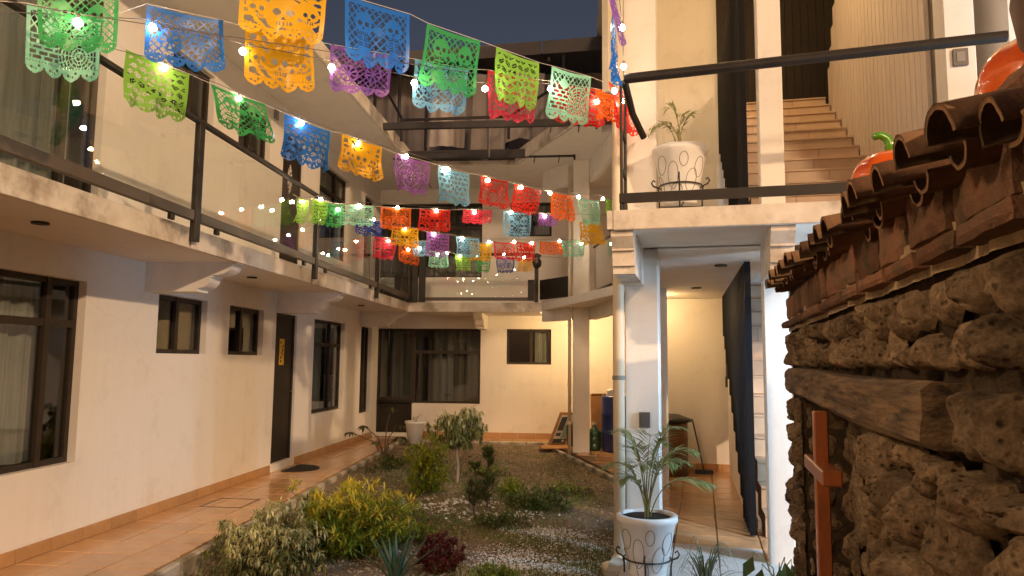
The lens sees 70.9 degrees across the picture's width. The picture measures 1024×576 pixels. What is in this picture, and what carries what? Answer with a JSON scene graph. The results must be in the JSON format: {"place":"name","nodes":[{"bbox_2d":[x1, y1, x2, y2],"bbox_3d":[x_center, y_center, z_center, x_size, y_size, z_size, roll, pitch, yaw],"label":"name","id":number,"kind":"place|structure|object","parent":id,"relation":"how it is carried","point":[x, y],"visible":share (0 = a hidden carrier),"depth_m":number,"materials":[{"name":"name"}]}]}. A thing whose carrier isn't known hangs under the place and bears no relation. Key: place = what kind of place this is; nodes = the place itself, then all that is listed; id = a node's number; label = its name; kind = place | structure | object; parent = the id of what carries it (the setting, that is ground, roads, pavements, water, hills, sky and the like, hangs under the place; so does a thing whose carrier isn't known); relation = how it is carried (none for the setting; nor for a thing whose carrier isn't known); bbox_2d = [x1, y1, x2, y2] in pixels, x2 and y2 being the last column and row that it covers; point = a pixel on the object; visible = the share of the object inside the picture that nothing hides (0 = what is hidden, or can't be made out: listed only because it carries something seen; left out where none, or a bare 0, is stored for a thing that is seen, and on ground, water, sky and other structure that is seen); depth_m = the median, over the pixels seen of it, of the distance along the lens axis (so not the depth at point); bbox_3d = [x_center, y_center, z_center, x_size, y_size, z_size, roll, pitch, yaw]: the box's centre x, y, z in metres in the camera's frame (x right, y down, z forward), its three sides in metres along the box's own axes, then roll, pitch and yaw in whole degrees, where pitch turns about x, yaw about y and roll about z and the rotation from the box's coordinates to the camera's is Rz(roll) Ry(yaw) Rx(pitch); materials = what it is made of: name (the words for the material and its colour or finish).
{"place":"outdoors","nodes":[
{"label":"outdoors","id":0,"kind":"place"},
{"bbox_2d":[0,436,566,575],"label":"walkway","id":1,"kind":"structure","parent":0,"point":[175,541],"depth_m":6.35,"materials":[{"name":"tile"}]},
{"bbox_2d":[0,0,541,568],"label":"building","id":2,"kind":"structure","parent":1,"relation":"on","point":[144,372],"depth_m":7.21,"materials":[{"name":"white paint"}]},
{"bbox_2d":[0,269,78,473],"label":"window","id":3,"kind":"structure","parent":2,"relation":"in","point":[25,298],"depth_m":5.60,"materials":[{"name":"brown metal"}]},
{"bbox_2d":[0,0,103,192],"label":"window","id":4,"kind":"structure","parent":2,"relation":"in","point":[34,107],"depth_m":5.75,"materials":[{"name":"brown metal"}]},
{"bbox_2d":[156,294,201,353],"bbox_3d":[-3.510,0.390,7.489,0.070,0.585,0.930,0,-6,5],"label":"window","id":5,"kind":"structure","parent":2,"relation":"in","point":[175,301],"depth_m":7.49,"materials":[{"name":"brown metal"}]},
{"bbox_2d":[173,53,209,121],"bbox_3d":[-3.490,-2.109,7.699,0.070,0.630,0.840,0,-6,5],"label":"window","id":6,"kind":"structure","parent":2,"relation":"in","point":[205,86],"depth_m":8.05,"materials":[{"name":"glass"}]},
{"bbox_2d":[0,0,411,301],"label":"glass railing","id":7,"kind":"object","parent":2,"relation":"attached to","point":[195,216],"visible":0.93,"depth_m":5.91,"materials":[{"name":"metal"}]},
{"bbox_2d":[0,1,610,91],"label":"flag cord","id":8,"kind":"object","parent":7,"relation":"attached to","point":[275,33],"visible":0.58,"depth_m":4.14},
{"bbox_2d":[25,3,100,81],"bbox_3d":[-2.277,-1.233,3.647,0.327,0.367,0.044,5,-7,-35],"label":"paper flag","id":9,"kind":"object","parent":8,"relation":"hanging from","point":[65,72],"visible":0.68,"depth_m":3.63,"materials":[{"name":"green paper"}]},
{"bbox_2d":[144,4,224,71],"bbox_3d":[-1.815,-1.380,4.010,0.420,0.336,0.038,4,-7,-33],"label":"paper flag","id":10,"kind":"object","parent":8,"relation":"hanging from","point":[171,42],"visible":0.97,"depth_m":4.00,"materials":[{"name":"blue paper"}]},
{"bbox_2d":[244,27,313,92],"bbox_3d":[-1.385,-1.357,4.303,0.423,0.369,0.040,4,-7,-33],"label":"paper flag","id":11,"kind":"object","parent":8,"relation":"hanging from","point":[290,59],"visible":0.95,"depth_m":4.31,"materials":[{"name":"orange paper"}]},
{"bbox_2d":[329,44,391,96],"bbox_3d":[-0.973,-1.392,4.628,0.431,0.332,0.044,5,-7,-36],"label":"paper flag","id":12,"kind":"object","parent":8,"relation":"hanging from","point":[351,80],"visible":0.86,"depth_m":4.59,"materials":[{"name":"purple paper"}]},
{"bbox_2d":[412,59,467,115],"bbox_3d":[-0.494,-1.385,4.978,0.441,0.376,0.049,5,-7,-36],"label":"paper flag","id":13,"kind":"object","parent":8,"relation":"hanging from","point":[441,106],"visible":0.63,"depth_m":4.96,"materials":[{"name":"blue paper"}]},
{"bbox_2d":[487,70,535,123],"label":"paper flag","id":14,"kind":"object","parent":8,"relation":"hanging from","point":[507,113],"visible":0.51,"depth_m":5.30,"materials":[{"name":"red paper"}]},
{"bbox_2d":[554,82,604,127],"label":"paper flag","id":15,"kind":"object","parent":8,"relation":"hanging from","point":[593,122],"visible":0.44,"depth_m":5.76,"materials":[{"name":"red paper"}]},
{"bbox_2d":[0,11,612,103],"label":"light string","id":16,"kind":"object","parent":7,"relation":"attached to","point":[243,51],"visible":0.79,"depth_m":4.24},
{"bbox_2d":[65,27,611,200],"bbox_3d":[-0.519,-1.361,7.380,0.012,0.411,7.459,-4,-7,36],"label":"flag cord","id":17,"kind":"object","parent":7,"relation":"attached to","point":[328,130],"visible":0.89,"depth_m":5.85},
{"bbox_2d":[123,49,189,121],"bbox_3d":[-2.376,-1.340,4.825,0.067,0.391,0.450,-4,-7,37],"label":"paper flag","id":18,"kind":"object","parent":17,"relation":"hanging from","point":[134,84],"visible":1,"depth_m":4.81,"materials":[{"name":"green paper"}]},
{"bbox_2d":[211,84,275,143],"bbox_3d":[-1.948,-1.266,5.261,0.194,0.370,0.456,-4,-7,37],"label":"paper flag","id":19,"kind":"object","parent":17,"relation":"hanging from","point":[230,101],"visible":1,"depth_m":5.26,"materials":[{"name":"green paper"}]},
{"bbox_2d":[280,114,329,172],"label":"paper flag","id":20,"kind":"object","parent":17,"relation":"hanging from","point":[304,152],"visible":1,"depth_m":5.82,"materials":[{"name":"blue paper"}]},
{"bbox_2d":[68,37,610,199],"bbox_3d":[-0.502,-1.312,7.362,0.046,0.411,7.459,-4,-7,36],"label":"light string","id":21,"kind":"object","parent":17,"relation":"attached to","point":[238,97],"visible":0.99,"depth_m":6.15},
{"bbox_2d":[338,134,383,181],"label":"paper flag","id":22,"kind":"object","parent":17,"relation":"hanging from","point":[364,153],"visible":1,"depth_m":6.29,"materials":[{"name":"orange paper"}]},
{"bbox_2d":[394,153,429,195],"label":"paper flag","id":23,"kind":"object","parent":17,"relation":"hanging from","point":[413,190],"visible":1,"depth_m":6.79,"materials":[{"name":"purple paper"}]},
{"bbox_2d":[438,165,469,206],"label":"paper flag","id":24,"kind":"object","parent":17,"relation":"hanging from","point":[453,193],"visible":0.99,"depth_m":7.26,"materials":[{"name":"teal paper"}]},
{"bbox_2d":[478,176,509,208],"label":"paper flag","id":25,"kind":"object","parent":17,"relation":"hanging from","point":[494,190],"visible":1,"depth_m":7.81,"materials":[{"name":"red paper"}]},
{"bbox_2d":[511,184,541,215],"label":"paper flag","id":26,"kind":"object","parent":17,"relation":"hanging from","point":[533,192],"visible":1,"depth_m":8.33,"materials":[{"name":"red paper"}]},
{"bbox_2d":[551,192,574,221],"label":"paper flag","id":27,"kind":"object","parent":17,"relation":"hanging from","point":[561,211],"visible":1,"depth_m":8.87,"materials":[{"name":"orange paper"}]},
{"bbox_2d":[293,194,581,213],"bbox_3d":[-0.420,-1.042,9.193,4.738,0.398,0.117,4,-7,-32],"label":"flag cord","id":28,"kind":"object","parent":7,"relation":"attached to","point":[422,208],"visible":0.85,"depth_m":8.77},
{"bbox_2d":[417,209,450,231],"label":"paper flag","id":29,"kind":"object","parent":28,"relation":"hanging from","point":[442,218],"visible":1,"depth_m":8.88,"materials":[{"name":"red paper"}]},
{"bbox_2d":[503,211,530,237],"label":"paper flag","id":30,"kind":"object","parent":28,"relation":"hanging from","point":[523,218],"visible":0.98,"depth_m":9.47,"materials":[{"name":"teal paper"}]},
{"bbox_2d":[346,213,571,242],"bbox_3d":[-0.473,-0.852,10.790,4.579,0.372,0.182,6,-8,-41],"label":"flag cord","id":31,"kind":"object","parent":7,"relation":"attached to","point":[469,237],"visible":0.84,"depth_m":10.71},
{"bbox_2d":[425,232,449,258],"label":"paper flag","id":32,"kind":"object","parent":31,"relation":"hanging from","point":[437,236],"visible":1,"depth_m":10.30,"materials":[{"name":"purple paper"}]},
{"bbox_2d":[228,306,258,354],"bbox_3d":[-3.374,0.536,8.910,0.070,0.585,0.920,0,-6,5],"label":"window","id":33,"kind":"structure","parent":2,"relation":"in","point":[239,310],"depth_m":8.91,"materials":[{"name":"brown metal"}]},
{"bbox_2d":[270,313,294,462],"bbox_3d":[-3.211,1.378,10.030,0.122,2.030,0.720,0,-6,5],"label":"door","id":34,"kind":"structure","parent":2,"relation":"in","point":[285,324],"depth_m":10.12,"materials":[{"name":"paint"}]},
{"bbox_2d":[279,137,301,263],"bbox_3d":[-3.187,-1.124,10.285,0.122,2.060,0.720,0,-6,5],"label":"door","id":35,"kind":"structure","parent":2,"relation":"in","point":[289,230],"depth_m":10.36,"materials":[{"name":"paint"}]},
{"bbox_2d":[311,319,340,412],"bbox_3d":[-3.171,1.281,11.829,0.218,1.470,1.450,0,-6,5],"label":"window","id":36,"kind":"structure","parent":2,"relation":"in","point":[318,326],"depth_m":11.97,"materials":[{"name":"brown metal"}]},
{"bbox_2d":[319,166,345,261],"bbox_3d":[-3.150,-1.236,12.085,0.226,1.470,1.450,0,-6,5],"label":"window","id":37,"kind":"structure","parent":2,"relation":"in","point":[323,191],"depth_m":12.24,"materials":[{"name":"brown metal"}]},
{"bbox_2d":[359,327,367,412],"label":"window","id":38,"kind":"structure","parent":2,"relation":"in","point":[364,331],"depth_m":13.92,"materials":[{"name":"glass"}]},
{"bbox_2d":[323,375,388,407],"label":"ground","id":39,"kind":"structure","parent":0,"point":[331,388],"depth_m":46.30,"materials":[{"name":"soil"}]},
{"bbox_2d":[374,93,624,440],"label":"back building","id":40,"kind":"structure","parent":39,"relation":"on","point":[508,375],"depth_m":14.45,"materials":[{"name":"white paint"}]},
{"bbox_2d":[376,328,413,431],"bbox_3d":[-2.351,1.871,14.641,0.740,2.080,0.215,0,-6,5],"label":"glazed door","id":41,"kind":"structure","parent":40,"relation":"in","point":[402,342],"depth_m":14.64,"materials":[{"name":"brown metal"}]},
{"bbox_2d":[380,204,416,302],"bbox_3d":[-2.326,-0.665,14.899,0.740,2.120,0.215,0,-6,5],"label":"glazed door","id":42,"kind":"structure","parent":40,"relation":"in","point":[400,269],"depth_m":14.85,"materials":[{"name":"brown metal"}]},
{"bbox_2d":[413,329,480,403],"bbox_3d":[-1.297,1.578,14.575,1.370,1.490,0.223,0,-6,5],"label":"window","id":43,"kind":"structure","parent":40,"relation":"in","point":[456,353],"depth_m":14.60,"materials":[{"name":"glass"}]},
{"bbox_2d":[416,204,482,276],"bbox_3d":[-1.273,-0.958,14.836,1.370,1.530,0.229,0,-6,5],"label":"window","id":44,"kind":"structure","parent":40,"relation":"in","point":[459,228],"depth_m":14.86,"materials":[{"name":"glass"}]},
{"bbox_2d":[373,45,575,150],"bbox_3d":[-0.751,-3.370,12.178,3.646,2.240,1.541,0,-6,5],"label":"steel cage","id":45,"kind":"object","parent":40,"relation":"on","point":[401,119],"visible":0.48,"depth_m":12.57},
{"bbox_2d":[426,74,466,147],"bbox_3d":[-1.150,-3.095,12.597,0.720,1.310,0.235,0,-6,5],"label":"hanging sheet","id":46,"kind":"object","parent":45,"relation":"hanging from","point":[447,137],"visible":0.41,"depth_m":12.56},
{"bbox_2d":[471,74,504,160],"bbox_3d":[-0.416,-2.986,12.510,0.574,1.530,0.213,0,-6,5],"label":"hanging sheet","id":47,"kind":"object","parent":45,"relation":"hanging from","point":[487,138],"visible":0.53,"depth_m":12.54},
{"bbox_2d":[505,72,544,142],"bbox_3d":[0.225,-3.127,12.457,0.684,1.250,0.190,1,-6,-1],"label":"hanging sheet","id":48,"kind":"object","parent":45,"relation":"hanging from","point":[530,133],"visible":0.34,"depth_m":12.48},
{"bbox_2d":[393,149,575,162],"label":"steel beam","id":49,"kind":"structure","parent":40,"relation":"attached to","point":[473,154],"depth_m":12.39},
{"bbox_2d":[412,253,567,301],"bbox_3d":[-0.319,-0.198,13.151,3.025,0.913,0.654,-1,-6,18],"label":"glass railing","id":50,"kind":"object","parent":40,"relation":"on","point":[552,288],"visible":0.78,"depth_m":13.12,"materials":[{"name":"metal"}]},
{"bbox_2d":[383,119,597,132],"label":"steel beam","id":51,"kind":"structure","parent":40,"relation":"attached to","point":[550,123],"depth_m":10.84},
{"bbox_2d":[507,329,550,364],"bbox_3d":[0.349,1.185,14.459,0.890,0.700,0.224,0,-6,5],"label":"window","id":52,"kind":"structure","parent":40,"relation":"in","point":[542,336],"depth_m":14.43,"materials":[{"name":"brown metal"}]},
{"bbox_2d":[511,203,551,235],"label":"window","id":53,"kind":"structure","parent":40,"relation":"in","point":[543,230],"depth_m":14.73,"materials":[{"name":"brown metal"}]},
{"bbox_2d":[765,64,1023,575],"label":"stone wall","id":54,"kind":"structure","parent":39,"relation":"on","point":[900,276],"depth_m":1.59,"materials":[{"name":"stone"}]},
{"bbox_2d":[804,410,842,575],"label":"wooden cross","id":55,"kind":"object","parent":54,"relation":"attached to","point":[824,471],"visible":1,"depth_m":2.39,"materials":[{"name":"brown wood"}]},
{"bbox_2d":[851,131,893,178],"bbox_3d":[1.317,-0.411,2.502,0.257,0.279,0.258,0,-6,5],"label":"ceramic pumpkin","id":56,"kind":"object","parent":54,"relation":"on","point":[863,167],"visible":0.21,"depth_m":2.47,"materials":[{"name":"orange ceramic"}]},
{"bbox_2d":[974,39,1023,94],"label":"ceramic pumpkin","id":57,"kind":"object","parent":54,"relation":"on","point":[1002,63],"visible":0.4,"depth_m":1.45,"materials":[{"name":"orange ceramic"}]},
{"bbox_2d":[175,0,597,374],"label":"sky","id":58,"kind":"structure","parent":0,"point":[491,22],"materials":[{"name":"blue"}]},
{"bbox_2d":[189,441,625,575],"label":"garden soil","id":59,"kind":"structure","parent":0,"point":[328,490],"depth_m":7.73,"materials":[{"name":"soil"}]},
{"bbox_2d":[197,495,338,575],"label":"variegated shrub","id":60,"kind":"object","parent":59,"relation":"on","point":[266,550],"visible":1,"depth_m":5.44,"materials":[{"name":"green plant"}]},
{"bbox_2d":[267,475,429,562],"bbox_3d":[-1.457,1.938,6.095,1.448,0.733,1.296,0,-6,5],"label":"golden shrub","id":61,"kind":"object","parent":59,"relation":"on","point":[348,529],"visible":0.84,"depth_m":5.97,"materials":[{"name":"green plant"}]},
{"bbox_2d":[358,530,434,575],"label":"agave","id":62,"kind":"object","parent":59,"relation":"on","point":[394,564],"visible":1,"depth_m":5.19,"materials":[{"name":"green plant"}]},
{"bbox_2d":[401,432,455,496],"bbox_3d":[-1.027,2.100,8.577,0.643,0.772,0.674,-3,-7,33],"label":"golden shrub","id":63,"kind":"object","parent":59,"relation":"on","point":[427,463],"visible":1,"depth_m":8.50,"materials":[{"name":"green plant"}]},
{"bbox_2d":[415,529,467,575],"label":"red shrub","id":64,"kind":"object","parent":59,"relation":"on","point":[441,554],"visible":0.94,"depth_m":5.59,"materials":[{"name":"red plant"}]},
{"bbox_2d":[424,405,487,482],"bbox_3d":[-0.718,2.027,9.243,0.800,1.033,0.832,0,-6,5],"label":"tree","id":65,"kind":"object","parent":59,"relation":"on","point":[462,429],"visible":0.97,"depth_m":9.11,"materials":[{"name":"green plant"}]},
{"bbox_2d":[291,444,625,575],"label":"grass","id":66,"kind":"structure","parent":59,"relation":"on","point":[453,525],"depth_m":7.10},
{"bbox_2d":[460,459,490,514],"bbox_3d":[-0.389,2.104,7.596,0.327,0.617,0.335,3,-6,-23],"label":"conifer","id":67,"kind":"object","parent":59,"relation":"on","point":[473,491],"visible":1,"depth_m":7.59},
{"bbox_2d":[413,495,559,521],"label":"white pebbles","id":68,"kind":"object","parent":59,"relation":"on","point":[454,503],"visible":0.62,"depth_m":7.76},
{"bbox_2d":[478,442,498,510],"bbox_3d":[-0.269,2.041,7.736,0.313,0.759,0.350,6,-8,-43],"label":"conifer","id":69,"kind":"object","parent":59,"relation":"on","point":[488,452],"visible":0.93,"depth_m":7.72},
{"bbox_2d":[465,559,519,575],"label":"weedy plant","id":70,"kind":"object","parent":59,"relation":"on","point":[495,571],"visible":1,"depth_m":5.29,"materials":[{"name":"green plant"}]},
{"bbox_2d":[472,507,538,529],"bbox_3d":[-0.061,2.248,6.994,0.688,0.210,0.564,0,-6,5],"label":"ground cover plant","id":71,"kind":"object","parent":59,"relation":"on","point":[498,522],"visible":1,"depth_m":6.97,"materials":[{"name":"green plant"}]},
{"bbox_2d":[423,523,613,575],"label":"white gravel","id":72,"kind":"structure","parent":59,"relation":"on","point":[517,560],"depth_m":6.03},
{"bbox_2d":[497,482,574,513],"bbox_3d":[0.266,2.267,7.759,0.859,0.334,0.686,0,-6,5],"label":"ground cover plant","id":73,"kind":"object","parent":59,"relation":"on","point":[538,501],"visible":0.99,"depth_m":7.69,"materials":[{"name":"green plant"}]},
{"bbox_2d":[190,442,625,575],"bbox_3d":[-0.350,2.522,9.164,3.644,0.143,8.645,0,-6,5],"label":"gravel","id":74,"kind":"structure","parent":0,"point":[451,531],"depth_m":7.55,"materials":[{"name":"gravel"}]},
{"bbox_2d":[541,443,790,575],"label":"corridor floor","id":75,"kind":"structure","parent":0,"point":[709,520],"depth_m":6.74,"materials":[{"name":"tile"}]},
{"bbox_2d":[548,412,572,444],"bbox_3d":[0.912,2.535,12.974,0.543,0.580,0.119,2,-6,-16],"label":"sandwich board","id":76,"kind":"object","parent":75,"relation":"on","point":[558,435],"visible":0.89,"depth_m":12.91,"materials":[{"name":"wood"}]},
{"bbox_2d":[601,388,625,452],"bbox_3d":[1.813,2.242,12.269,0.590,1.058,0.590,0,-6,5],"label":"blue barrel","id":77,"kind":"object","parent":75,"relation":"on","point":[607,415],"visible":0.37,"depth_m":12.08,"materials":[{"name":"plastic"}]},
{"bbox_2d":[615,546,679,575],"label":"pot stand","id":78,"kind":"object","parent":75,"relation":"on","point":[644,557],"visible":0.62,"depth_m":5.08,"materials":[{"name":"black metal"}]},
{"bbox_2d":[616,508,677,575],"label":"flower pot","id":79,"kind":"object","parent":78,"relation":"on","point":[650,538],"visible":0.98,"depth_m":5.01,"materials":[{"name":"ceramic"}]},
{"bbox_2d":[596,422,715,517],"bbox_3d":[1.033,1.330,5.191,0.857,0.689,0.606,0,-6,5],"label":"palm","id":80,"kind":"object","parent":79,"relation":"on","point":[645,490],"visible":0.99,"depth_m":5.19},
{"bbox_2d":[668,413,692,476],"bbox_3d":[2.139,2.116,9.788,0.557,0.811,0.560,-4,-7,36],"label":"rusty drum","id":81,"kind":"object","parent":75,"relation":"on","point":[679,438],"visible":0.53,"depth_m":9.58,"materials":[{"name":"metal"}]},
{"bbox_2d":[658,536,750,575],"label":"grassy plant","id":82,"kind":"object","parent":75,"relation":"on","point":[701,569],"visible":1,"depth_m":4.72,"materials":[{"name":"green plant"}]},
{"bbox_2d":[722,261,756,535],"bbox_3d":[2.507,1.133,8.069,0.055,2.400,3.530,-1,-6,13],"label":"slat screen","id":83,"kind":"object","parent":75,"relation":"on","point":[736,316],"visible":1,"depth_m":6.81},
{"bbox_2d":[743,551,794,575],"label":"leafy plant","id":84,"kind":"object","parent":75,"relation":"on","point":[748,566],"visible":0.98,"depth_m":4.64,"materials":[{"name":"green plant"}]},
{"bbox_2d":[751,286,793,536],"bbox_3d":[3.242,1.079,7.995,1.260,2.535,3.690,-1,-6,13],"label":"stair flight","id":85,"kind":"object","parent":75,"relation":"on","point":[758,396],"visible":0.09,"depth_m":7.68,"materials":[{"name":"tile"}]},
{"bbox_2d":[542,0,1015,565],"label":"wing","id":86,"kind":"structure","parent":75,"relation":"on","point":[676,270],"depth_m":5.98,"materials":[{"name":"paint"}]},
{"bbox_2d":[3,0,608,93],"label":"light string","id":87,"kind":"object","parent":86,"relation":"attached to","point":[77,21],"visible":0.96,"depth_m":3.68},
{"bbox_2d":[336,36,601,93],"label":"terrace roof","id":88,"kind":"structure","parent":86,"relation":"on","point":[583,55],"depth_m":13.36,"materials":[{"name":"brown metal"}]},
{"bbox_2d":[368,73,453,150],"bbox_3d":[-2.007,-3.260,14.166,1.716,2.080,0.224,0,-6,5],"label":"hanging sheet","id":89,"kind":"object","parent":88,"relation":"hanging from","point":[413,140],"visible":0.27,"depth_m":14.21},
{"bbox_2d":[448,73,611,149],"bbox_3d":[0.354,-3.176,14.026,3.244,2.030,0.237,0,-6,5],"label":"hanging sheet","id":90,"kind":"object","parent":88,"relation":"hanging from","point":[518,143],"visible":0.09,"depth_m":14.03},
{"bbox_2d":[362,0,608,83],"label":"flag cord","id":91,"kind":"object","parent":86,"relation":"attached to","point":[476,39],"visible":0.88,"depth_m":4.96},
{"bbox_2d":[37,0,118,53],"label":"paper flag","id":92,"kind":"object","parent":91,"relation":"hanging from","point":[97,8],"visible":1,"depth_m":3.40,"materials":[{"name":"green paper"}]},
{"bbox_2d":[238,0,325,44],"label":"paper flag","id":93,"kind":"object","parent":91,"relation":"hanging from","point":[308,7],"visible":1,"depth_m":4.09,"materials":[{"name":"orange paper"}]},
{"bbox_2d":[345,0,409,73],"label":"paper flag","id":94,"kind":"object","parent":91,"relation":"hanging from","point":[392,24],"visible":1,"depth_m":4.47,"materials":[{"name":"blue paper"}]},
{"bbox_2d":[418,23,479,97],"bbox_3d":[-0.420,-1.527,4.870,0.453,0.413,0.079,5,-7,-39],"label":"paper flag","id":95,"kind":"object","parent":91,"relation":"hanging from","point":[464,51],"visible":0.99,"depth_m":4.85,"materials":[{"name":"green paper"}]},
{"bbox_2d":[495,47,538,109],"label":"paper flag","id":96,"kind":"object","parent":91,"relation":"hanging from","point":[517,89],"visible":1,"depth_m":5.18,"materials":[{"name":"green paper"}]},
{"bbox_2d":[545,66,590,125],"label":"paper flag","id":97,"kind":"object","parent":91,"relation":"hanging from","point":[563,83],"visible":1,"depth_m":5.57,"materials":[{"name":"green paper"}]},
{"bbox_2d":[568,165,571,454],"bbox_3d":[0.986,0.332,12.292,0.068,4.950,0.068,0,-6,5],"label":"drainpipe","id":98,"kind":"object","parent":86,"relation":"attached to","point":[569,327],"visible":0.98,"depth_m":12.23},
{"bbox_2d":[601,0,625,572],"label":"drainpipe","id":99,"kind":"object","parent":86,"relation":"attached to","point":[618,377],"visible":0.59,"depth_m":5.75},
{"bbox_2d":[651,172,709,207],"bbox_3d":[1.355,-0.706,5.780,0.348,0.362,0.348,4,-7,-31],"label":"pot stand","id":100,"kind":"object","parent":86,"relation":"on","point":[678,182],"visible":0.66,"depth_m":5.73,"materials":[{"name":"black metal"}]},
{"bbox_2d":[652,141,707,205],"bbox_3d":[1.356,-0.895,5.799,0.444,0.462,0.444,0,-6,5],"label":"flower pot","id":101,"kind":"object","parent":100,"relation":"on","point":[686,159],"visible":0.91,"depth_m":5.65,"materials":[{"name":"ceramic"}]},
{"bbox_2d":[718,0,748,204],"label":"slat screen","id":102,"kind":"object","parent":86,"relation":"on","point":[732,120],"visible":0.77,"depth_m":7.41,"materials":[{"name":"wood"}]},
{"bbox_2d":[716,0,833,136],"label":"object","id":103,"kind":"object","parent":86,"relation":"attached to","point":[810,22],"visible":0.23,"depth_m":10.24,"materials":[{"name":"paint"}]},
{"bbox_2d":[746,97,865,249],"bbox_3d":[3.266,-1.462,8.254,1.260,2.535,3.690,-1,-6,13],"label":"stair flight","id":104,"kind":"object","parent":86,"relation":"on","point":[819,147],"visible":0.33,"depth_m":8.15,"materials":[{"name":"tile"}]},
{"bbox_2d":[619,30,1008,209],"bbox_3d":[2.385,-1.070,4.915,3.240,1.050,0.505,-1,-6,15],"label":"landing railing","id":105,"kind":"object","parent":86,"relation":"on","point":[625,197],"visible":0.83,"depth_m":4.87,"materials":[{"name":"metal"}]},
{"bbox_2d":[828,0,932,156],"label":"board screen","id":106,"kind":"object","parent":86,"relation":"attached to","point":[891,95],"visible":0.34,"depth_m":7.19,"materials":[{"name":"wood"}]},
{"bbox_2d":[1009,0,1023,52],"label":"clay jar","id":107,"kind":"object","parent":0,"point":[1016,9],"visible":1,"depth_m":1.30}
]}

